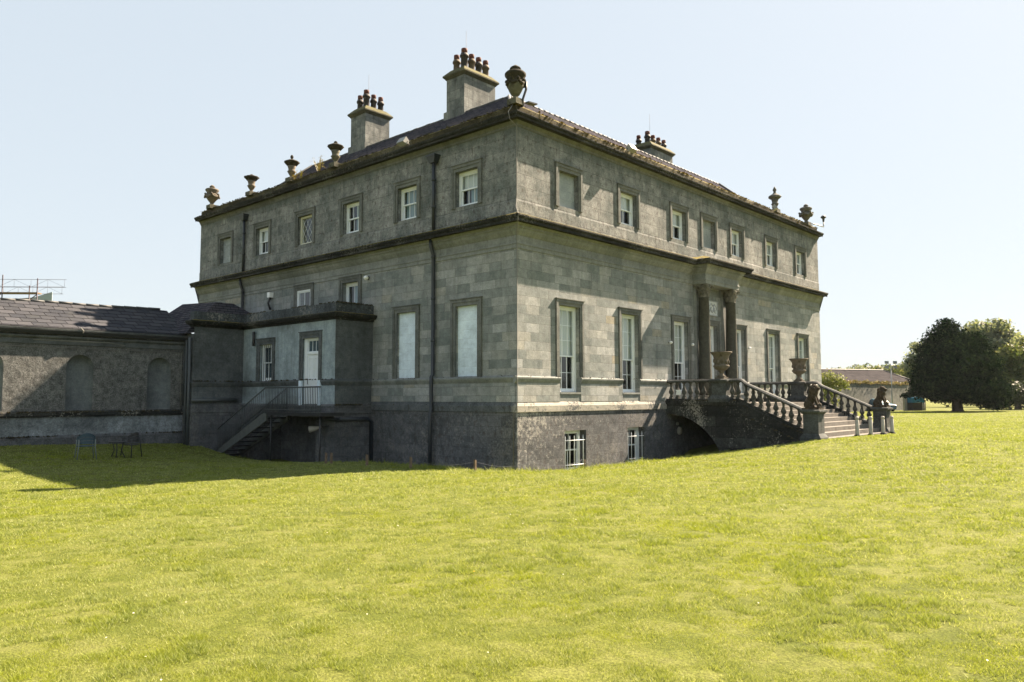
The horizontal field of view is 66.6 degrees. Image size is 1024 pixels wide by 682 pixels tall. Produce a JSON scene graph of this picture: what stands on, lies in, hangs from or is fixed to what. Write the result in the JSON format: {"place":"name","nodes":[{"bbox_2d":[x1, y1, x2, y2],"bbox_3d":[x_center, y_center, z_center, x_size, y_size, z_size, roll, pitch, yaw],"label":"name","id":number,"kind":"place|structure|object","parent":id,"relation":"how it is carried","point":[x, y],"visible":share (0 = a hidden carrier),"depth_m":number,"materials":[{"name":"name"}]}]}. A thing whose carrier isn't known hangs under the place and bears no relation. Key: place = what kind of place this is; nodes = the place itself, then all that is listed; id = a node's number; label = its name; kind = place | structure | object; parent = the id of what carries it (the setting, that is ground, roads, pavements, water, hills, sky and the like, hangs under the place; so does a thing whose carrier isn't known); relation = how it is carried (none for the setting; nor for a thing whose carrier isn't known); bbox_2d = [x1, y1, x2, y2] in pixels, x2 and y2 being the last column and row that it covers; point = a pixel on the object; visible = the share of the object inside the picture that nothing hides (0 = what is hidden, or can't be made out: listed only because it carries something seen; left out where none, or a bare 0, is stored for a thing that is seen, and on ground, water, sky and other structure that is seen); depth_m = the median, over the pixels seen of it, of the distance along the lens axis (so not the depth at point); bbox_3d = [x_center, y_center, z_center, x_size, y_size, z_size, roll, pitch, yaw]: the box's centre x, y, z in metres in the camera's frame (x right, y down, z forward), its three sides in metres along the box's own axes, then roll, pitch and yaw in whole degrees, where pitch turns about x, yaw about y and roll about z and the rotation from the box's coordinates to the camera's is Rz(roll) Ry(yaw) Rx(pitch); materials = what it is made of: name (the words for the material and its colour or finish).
{"place":"outdoors","nodes":[
{"label":"outdoors","id":0,"kind":"place"},
{"bbox_2d":[0,399,1023,681],"bbox_3d":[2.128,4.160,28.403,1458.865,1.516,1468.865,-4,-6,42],"label":"lawn","id":1,"kind":"structure","parent":0,"point":[790,655],"depth_m":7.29,"materials":[{"name":"green plant"}]},
{"bbox_2d":[74,433,96,459],"bbox_3d":[-13.946,3.444,25.508,0.605,0.878,0.553,3,-5,-38],"label":"garden chair","id":2,"kind":"object","parent":1,"relation":"on","point":[93,438],"visible":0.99,"depth_m":25.36,"materials":[{"name":"blue"}]},
{"bbox_2d":[0,298,191,445],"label":"service wing","id":3,"kind":"structure","parent":1,"relation":"on","point":[70,372],"depth_m":29.69,"materials":[{"name":"grey stone"}]},
{"bbox_2d":[0,275,66,300],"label":"scaffolding","id":4,"kind":"object","parent":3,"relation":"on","point":[47,296],"visible":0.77,"depth_m":59.97,"materials":[{"name":"metal"}]},
{"bbox_2d":[109,441,126,457],"bbox_3d":[-13.467,3.719,26.610,0.560,0.557,0.560,-4,-6,42],"label":"garden table","id":5,"kind":"object","parent":1,"relation":"on","point":[116,442],"visible":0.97,"depth_m":26.63,"materials":[{"name":"black metal"}]},
{"bbox_2d":[120,432,141,457],"bbox_3d":[-13.204,3.606,27.057,0.539,0.878,0.493,-2,-4,22],"label":"garden chair","id":6,"kind":"object","parent":1,"relation":"on","point":[136,436],"visible":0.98,"depth_m":27.15,"materials":[{"name":"black metal"}]},
{"bbox_2d":[181,386,344,461],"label":"metal staircase","id":7,"kind":"structure","parent":1,"relation":"on","point":[259,421],"depth_m":30.36,"materials":[{"name":"black metal"}]},
{"bbox_2d":[170,300,376,462],"bbox_3d":[-10.932,1.888,31.907,11.415,7.750,4.735,-4,-6,42],"label":"side annex","id":8,"kind":"object","parent":1,"relation":"on","point":[236,358],"visible":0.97,"depth_m":31.59,"materials":[{"name":"stone"}]},
{"bbox_2d":[261,344,271,380],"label":"window","id":9,"kind":"structure","parent":8,"relation":"in","point":[263,372],"depth_m":32.31,"materials":[{"name":"white paint"}]},
{"bbox_2d":[266,348,271,377],"bbox_3d":[-9.925,0.906,32.280,0.980,1.500,0.020,-4,-6,42],"label":"window back","id":10,"kind":"structure","parent":8,"relation":"in","point":[269,364],"depth_m":32.45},
{"bbox_2d":[304,338,317,403],"bbox_3d":[-7.630,1.202,29.923,1.070,2.620,0.172,-4,-6,42],"label":"door","id":11,"kind":"structure","parent":8,"relation":"in","point":[311,344],"depth_m":30.01,"materials":[{"name":"white paint"}]},
{"bbox_2d":[308,425,328,432],"bbox_3d":[-7.130,3.242,28.701,0.753,0.268,0.236,-1,-4,6],"label":"outdoor lamp","id":12,"kind":"object","parent":8,"relation":"attached to","point":[312,428],"visible":1,"depth_m":28.68,"materials":[{"name":"black metal"}]},
{"bbox_2d":[330,452,332,463],"bbox_3d":[-5.957,3.958,25.700,0.068,0.570,0.068,-4,-6,42],"label":"rope post","id":13,"kind":"object","parent":1,"relation":"on","point":[331,458],"visible":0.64,"depth_m":25.68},
{"bbox_2d":[409,457,411,467],"bbox_3d":[-3.085,3.809,23.765,0.068,0.570,0.068,-4,-6,42],"label":"rope post","id":14,"kind":"object","parent":1,"relation":"on","point":[410,462],"visible":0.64,"depth_m":23.75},
{"bbox_2d":[474,459,476,471],"bbox_3d":[-1.071,3.716,22.609,0.068,0.570,0.068,-4,-6,42],"label":"rope post","id":15,"kind":"object","parent":1,"relation":"on","point":[475,464],"visible":0.64,"depth_m":22.59,"materials":[{"name":"brown wood"}]},
{"bbox_2d":[419,460,580,466],"bbox_3d":[-0.284,3.644,23.281,5.099,0.200,1.293,0,-4,-6],"label":"boundary rope","id":16,"kind":"object","parent":15,"relation":"attached to","point":[503,466],"visible":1,"depth_m":22.84,"materials":[{"name":"beige fabric"}]},
{"bbox_2d":[189,48,827,470],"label":"country house","id":17,"kind":"structure","parent":1,"relation":"on","point":[539,288],"depth_m":29.46,"materials":[{"name":"stone"}]},
{"bbox_2d":[204,185,219,209],"bbox_3d":[-15.255,-7.324,39.641,0.794,1.240,0.826,-4,-6,42],"label":"roof urn","id":18,"kind":"object","parent":17,"relation":"on","point":[211,195],"visible":1,"depth_m":39.44,"materials":[{"name":"stone"}]},
{"bbox_2d":[223,238,230,262],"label":"blocked window","id":19,"kind":"structure","parent":17,"relation":"in","point":[227,242],"depth_m":38.69,"materials":[{"name":"grey paint"}]},
{"bbox_2d":[244,174,259,196],"bbox_3d":[-12.379,-7.399,37.018,0.717,1.060,0.697,-4,-6,42],"label":"roof urn","id":20,"kind":"object","parent":17,"relation":"on","point":[251,179],"visible":0.99,"depth_m":36.87,"materials":[{"name":"stone"}]},
{"bbox_2d":[259,227,267,254],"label":"window","id":21,"kind":"structure","parent":17,"relation":"in","point":[263,232],"depth_m":36.54,"materials":[{"name":"white paint"}]},
{"bbox_2d":[267,292,272,309],"bbox_3d":[-10.937,-1.792,35.165,0.200,0.798,0.248,-4,-6,42],"label":"security camera","id":22,"kind":"object","parent":17,"relation":"attached to","point":[269,295],"visible":1,"depth_m":35.12,"materials":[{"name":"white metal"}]},
{"bbox_2d":[284,155,299,182],"bbox_3d":[-9.806,-7.663,34.687,0.697,1.240,0.678,-4,-6,42],"label":"roof urn","id":23,"kind":"object","parent":17,"relation":"on","point":[292,164],"visible":0.99,"depth_m":34.53,"materials":[{"name":"stone"}]},
{"bbox_2d":[297,289,309,306],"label":"window","id":24,"kind":"structure","parent":17,"relation":"in","point":[308,290],"depth_m":33.81,"materials":[{"name":"white paint"}]},
{"bbox_2d":[300,215,311,244],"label":"window","id":25,"kind":"structure","parent":17,"relation":"in","point":[303,219],"depth_m":34.11,"materials":[{"name":"beige paint"}]},
{"bbox_2d":[313,156,326,170],"bbox_3d":[-8.202,-7.569,33.217,0.900,0.712,0.706,-1,-4,10],"label":"weed","id":26,"kind":"object","parent":17,"relation":"on","point":[318,168],"visible":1,"depth_m":33.19,"materials":[{"name":"plant"}]},
{"bbox_2d":[327,141,343,168],"bbox_3d":[-7.353,-7.760,32.452,0.697,1.140,0.678,-4,-6,42],"label":"roof urn","id":27,"kind":"object","parent":17,"relation":"on","point":[335,148],"visible":1,"depth_m":32.30,"materials":[{"name":"stone"}]},
{"bbox_2d":[346,282,357,302],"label":"window","id":28,"kind":"structure","parent":17,"relation":"in","point":[355,284],"depth_m":31.64,"materials":[{"name":"white paint"}]},
{"bbox_2d":[347,202,358,233],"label":"window","id":29,"kind":"structure","parent":17,"relation":"in","point":[353,205],"depth_m":31.85,"materials":[{"name":"white paint"}]},
{"bbox_2d":[396,136,408,146],"bbox_3d":[-3.947,-7.280,28.944,0.467,0.499,0.588,-4,-6,42],"label":"floodlight","id":30,"kind":"object","parent":17,"relation":"attached to","point":[402,141],"visible":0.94,"depth_m":28.75,"materials":[{"name":"white metal"}]},
{"bbox_2d":[399,312,414,377],"bbox_3d":[-3.766,0.163,28.915,1.060,2.430,0.200,-4,-6,42],"label":"blocked window","id":31,"kind":"structure","parent":17,"relation":"in","point":[406,320],"depth_m":28.90,"materials":[{"name":"grey paint"}]},
{"bbox_2d":[401,186,415,220],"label":"window","id":32,"kind":"structure","parent":17,"relation":"in","point":[408,210],"depth_m":29.56,"materials":[{"name":"white paint"}]},
{"bbox_2d":[458,305,476,376],"bbox_3d":[-1.415,0.004,26.779,1.060,2.430,0.200,-4,-6,42],"label":"blocked window","id":33,"kind":"structure","parent":17,"relation":"in","point":[467,315],"depth_m":26.74,"materials":[{"name":"grey paint"}]},
{"bbox_2d":[459,169,477,206],"bbox_3d":[-1.380,-5.309,27.214,1.100,1.250,0.218,-4,-6,42],"label":"window","id":34,"kind":"structure","parent":17,"relation":"in","point":[467,180],"depth_m":27.36,"materials":[{"name":"white paint"}]},
{"bbox_2d":[505,65,525,105],"bbox_3d":[0.114,-8.463,25.788,0.710,1.370,0.720,-4,-6,42],"label":"roof urn","id":35,"kind":"object","parent":17,"relation":"on","point":[515,76],"visible":1,"depth_m":25.59,"materials":[{"name":"stone"}]},
{"bbox_2d":[521,81,537,106],"bbox_3d":[0.572,-8.156,25.791,0.531,0.864,0.267,2,-5,-29],"label":"corner floodlight","id":36,"kind":"object","parent":17,"relation":"on","point":[529,102],"visible":1,"depth_m":25.76,"materials":[{"name":"black metal"}]},
{"bbox_2d":[559,172,573,209],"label":"blocked window","id":37,"kind":"structure","parent":17,"relation":"in","point":[566,183],"depth_m":27.65,"materials":[{"name":"grey paint"}]},
{"bbox_2d":[560,306,575,391],"bbox_3d":[1.809,0.290,27.231,0.170,2.990,1.160,-4,-6,42],"label":"window","id":38,"kind":"structure","parent":17,"relation":"in","point":[567,314],"depth_m":27.49,"materials":[{"name":"white paint"}]},
{"bbox_2d":[565,430,585,469],"bbox_3d":[2.035,3.818,27.082,0.392,1.430,1.250,-4,-6,42],"label":"window","id":39,"kind":"structure","parent":17,"relation":"in","point":[577,439],"depth_m":27.21,"materials":[{"name":"white paint"}]},
{"bbox_2d":[621,193,632,225],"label":"window","id":40,"kind":"structure","parent":17,"relation":"in","point":[627,208],"depth_m":30.68,"materials":[{"name":"white paint"}]},
{"bbox_2d":[622,314,634,391],"bbox_3d":[4.328,0.484,29.989,0.170,2.990,1.160,-4,-6,42],"label":"window","id":41,"kind":"structure","parent":17,"relation":"in","point":[628,336],"depth_m":30.26,"materials":[{"name":"white paint"}]},
{"bbox_2d":[625,143,637,153],"bbox_3d":[4.470,-7.268,29.916,0.588,0.499,0.467,-4,-6,42],"label":"floodlight","id":42,"kind":"object","parent":17,"relation":"attached to","point":[631,148],"visible":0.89,"depth_m":29.73,"materials":[{"name":"white metal"}]},
{"bbox_2d":[627,427,643,462],"bbox_3d":[4.575,4.014,29.861,0.392,1.430,1.210,-4,-6,42],"label":"window","id":43,"kind":"structure","parent":17,"relation":"in","point":[636,433],"depth_m":30.06,"materials":[{"name":"white paint"}]},
{"bbox_2d":[673,211,681,239],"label":"window","id":44,"kind":"structure","parent":17,"relation":"in","point":[677,217],"depth_m":33.49,"materials":[{"name":"white paint"}]},
{"bbox_2d":[676,422,681,434],"bbox_3d":[6.880,3.591,32.051,0.060,0.536,0.416,-4,-6,42],"label":"round wall plate","id":45,"kind":"object","parent":17,"relation":"attached to","point":[679,430],"visible":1,"depth_m":31.99,"materials":[{"name":"paint"}]},
{"bbox_2d":[674,321,684,392],"bbox_3d":[6.888,0.681,32.790,0.170,2.990,1.160,-4,-6,42],"label":"window","id":46,"kind":"structure","parent":17,"relation":"in","point":[678,326],"depth_m":33.10,"materials":[{"name":"white paint"}]},
{"bbox_2d":[703,221,710,248],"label":"blocked window","id":47,"kind":"structure","parent":17,"relation":"in","point":[706,226],"depth_m":35.17,"materials":[{"name":"grey paint"}]},
{"bbox_2d":[710,326,713,378],"bbox_3d":[8.611,1.012,34.706,0.230,3.380,1.160,-4,-6,42],"label":"entrance door","id":48,"kind":"structure","parent":17,"relation":"in","point":[711,328],"depth_m":35.05,"materials":[{"name":"white paint"}]},
{"bbox_2d":[732,231,738,256],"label":"window","id":49,"kind":"structure","parent":17,"relation":"in","point":[735,235],"depth_m":37.41,"materials":[{"name":"white paint"}]},
{"bbox_2d":[737,330,741,392],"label":"window","id":50,"kind":"structure","parent":17,"relation":"in","point":[738,331],"depth_m":37.06,"materials":[{"name":"white paint"}]},
{"bbox_2d":[766,242,772,266],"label":"window","id":51,"kind":"structure","parent":17,"relation":"in","point":[769,246],"depth_m":40.19,"materials":[{"name":"white paint"}]},
{"bbox_2d":[769,334,775,392],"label":"window","id":52,"kind":"structure","parent":17,"relation":"in","point":[771,337],"depth_m":39.81,"materials":[{"name":"white paint"}]},
{"bbox_2d":[771,204,777,211],"bbox_3d":[13.217,-6.684,39.645,0.588,0.499,0.386,-2,-4,22],"label":"floodlight","id":53,"kind":"object","parent":17,"relation":"attached to","point":[774,207],"visible":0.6,"depth_m":39.46,"materials":[{"name":"black metal"}]},
{"bbox_2d":[768,187,781,212],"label":"roof urn","id":54,"kind":"object","parent":17,"relation":"on","point":[774,197],"visible":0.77,"depth_m":40.52,"materials":[{"name":"grey stone"}]},
{"bbox_2d":[796,252,801,274],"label":"window","id":55,"kind":"structure","parent":17,"relation":"in","point":[798,254],"depth_m":42.95,"materials":[{"name":"white paint"}]},
{"bbox_2d":[799,338,804,379],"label":"window","id":56,"kind":"structure","parent":17,"relation":"in","point":[801,352],"depth_m":42.62,"materials":[{"name":"white paint"}]},
{"bbox_2d":[798,204,813,225],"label":"roof urn","id":57,"kind":"object","parent":17,"relation":"on","point":[806,214],"visible":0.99,"depth_m":43.49,"materials":[{"name":"grey stone"}]},
{"bbox_2d":[811,215,825,226],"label":"roof lamp","id":58,"kind":"object","parent":17,"relation":"attached to","point":[823,217],"visible":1,"depth_m":44.97,"materials":[{"name":"metal"}]},
{"bbox_2d":[665,378,894,451],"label":"entrance steps","id":59,"kind":"structure","parent":1,"relation":"on","point":[722,416],"depth_m":29.77,"materials":[{"name":"stone"}]},
{"bbox_2d":[710,351,731,378],"bbox_3d":[8.085,0.946,30.105,0.840,1.050,0.840,-4,-6,42],"label":"terrace urn","id":60,"kind":"object","parent":59,"relation":"on","point":[721,361],"visible":0.99,"depth_m":29.89,"materials":[{"name":"stone"}]},
{"bbox_2d":[789,358,807,381],"bbox_3d":[13.103,1.332,35.598,0.840,1.050,0.840,-4,-6,42],"label":"terrace urn","id":61,"kind":"object","parent":59,"relation":"on","point":[798,367],"visible":1,"depth_m":35.39,"materials":[{"name":"stone"}]},
{"bbox_2d":[802,384,823,409],"bbox_3d":[10.678,1.972,27.671,0.618,0.919,0.505,-4,-6,42],"label":"lion statue","id":62,"kind":"object","parent":59,"relation":"on","point":[812,397],"visible":1,"depth_m":27.55,"materials":[{"name":"stone"}]},
{"bbox_2d":[872,386,890,406],"bbox_3d":[15.689,2.357,33.155,0.618,0.919,0.505,-4,-6,42],"label":"lion statue","id":63,"kind":"object","parent":59,"relation":"on","point":[880,396],"visible":1,"depth_m":33.04,"materials":[{"name":"stone"}]},
{"bbox_2d":[821,370,849,405],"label":"ivy shrub","id":64,"kind":"object","parent":1,"relation":"on","point":[832,381],"visible":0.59,"depth_m":61.71,"materials":[{"name":"green plant"}]},
{"bbox_2d":[845,364,867,368],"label":"tree","id":65,"kind":"object","parent":1,"relation":"on","point":[856,365],"visible":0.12,"depth_m":210.17,"materials":[{"name":"green plant"}]},
{"bbox_2d":[854,417,859,436],"bbox_3d":[12.649,3.176,28.559,0.260,0.800,0.260,-4,-6,42],"label":"bollard","id":66,"kind":"object","parent":1,"relation":"on","point":[857,432],"visible":0.84,"depth_m":28.51,"materials":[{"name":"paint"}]},
{"bbox_2d":[821,369,910,391],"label":"barn","id":67,"kind":"structure","parent":1,"relation":"on","point":[871,375],"depth_m":119.44,"materials":[{"name":"tile"}]},
{"bbox_2d":[826,382,908,411],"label":"garden wall","id":68,"kind":"structure","parent":1,"relation":"on","point":[864,392],"depth_m":91.23,"materials":[{"name":"grey stone"}]},
{"bbox_2d":[845,379,906,385],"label":"creeper","id":69,"kind":"object","parent":68,"relation":"on","point":[853,381],"visible":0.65,"depth_m":91.87,"materials":[{"name":"green plant"}]},
{"bbox_2d":[858,362,876,368],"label":"tree","id":70,"kind":"object","parent":1,"relation":"on","point":[867,363],"visible":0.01,"depth_m":215.33,"materials":[{"name":"green plant"}]},
{"bbox_2d":[868,416,872,434],"bbox_3d":[13.697,3.285,29.764,0.260,0.800,0.260,-4,-6,42],"label":"bollard","id":71,"kind":"object","parent":1,"relation":"on","point":[870,425],"visible":0.77,"depth_m":29.71,"materials":[{"name":"stone"}]},
{"bbox_2d":[868,364,889,371],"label":"tree","id":72,"kind":"object","parent":1,"relation":"on","point":[878,367],"visible":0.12,"depth_m":205.31,"materials":[{"name":"green plant"}]},
{"bbox_2d":[880,416,885,434],"bbox_3d":[14.764,3.394,31.019,0.260,0.800,0.260,-4,-6,42],"label":"bollard","id":73,"kind":"object","parent":1,"relation":"on","point":[882,425],"visible":0.81,"depth_m":30.97,"materials":[{"name":"stone"}]},
{"bbox_2d":[869,399,896,410],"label":"parked car","id":74,"kind":"object","parent":1,"relation":"on","point":[894,406],"visible":0.2,"depth_m":88.91,"materials":[{"name":"white paint"}]},
{"bbox_2d":[884,361,896,403],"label":"light mast","id":75,"kind":"object","parent":1,"relation":"on","point":[887,362],"visible":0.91,"depth_m":90.27,"materials":[{"name":"metal"}]},
{"bbox_2d":[889,416,894,433],"bbox_3d":[15.719,3.502,32.241,0.260,0.800,0.260,-4,-6,42],"label":"bollard","id":76,"kind":"object","parent":1,"relation":"on","point":[891,425],"visible":0.86,"depth_m":32.19,"materials":[{"name":"stone"}]},
{"bbox_2d":[887,362,903,375],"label":"tree","id":77,"kind":"object","parent":1,"relation":"on","point":[889,369],"visible":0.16,"depth_m":190.05,"materials":[{"name":"green plant"}]},
{"bbox_2d":[894,365,919,377],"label":"tree","id":78,"kind":"object","parent":1,"relation":"on","point":[901,372],"visible":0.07,"depth_m":149.97,"materials":[{"name":"green plant"}]},
{"bbox_2d":[900,341,925,399],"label":"tree","id":79,"kind":"object","parent":1,"relation":"on","point":[909,358],"visible":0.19,"depth_m":125.36,"materials":[{"name":"green plant"}]},
{"bbox_2d":[903,397,925,410],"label":"gate pier","id":80,"kind":"structure","parent":1,"relation":"on","point":[905,405],"depth_m":94.20,"materials":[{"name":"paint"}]},
{"bbox_2d":[907,397,924,410],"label":"blue roofed shed","id":81,"kind":"structure","parent":1,"relation":"on","point":[914,404],"depth_m":93.06,"materials":[{"name":"paint"}]},
{"bbox_2d":[899,317,1017,411],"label":"yew tree","id":82,"kind":"object","parent":1,"relation":"on","point":[960,369],"visible":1,"depth_m":84.39,"materials":[{"name":"green plant"}]},
{"bbox_2d":[957,317,1021,353],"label":"tree","id":83,"kind":"object","parent":1,"relation":"on","point":[999,332],"visible":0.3,"depth_m":127.12,"materials":[{"name":"green plant"}]},
{"bbox_2d":[996,337,1023,408],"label":"tree","id":84,"kind":"object","parent":1,"relation":"on","point":[1011,353],"visible":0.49,"depth_m":103.09,"materials":[{"name":"green plant"}]},
{"bbox_2d":[1008,379,1023,409],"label":"bush","id":85,"kind":"object","parent":1,"relation":"on","point":[1018,398],"visible":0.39,"depth_m":96.34,"materials":[{"name":"green plant"}]},
{"bbox_2d":[1009,335,1023,344],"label":"tree","id":86,"kind":"object","parent":1,"relation":"on","point":[1017,339],"visible":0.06,"depth_m":122.76,"materials":[{"name":"green plant"}]},
{"bbox_2d":[0,0,1023,396],"label":"sky","id":87,"kind":"structure","parent":0,"point":[899,123],"materials":[{"name":"blue"}]}
]}

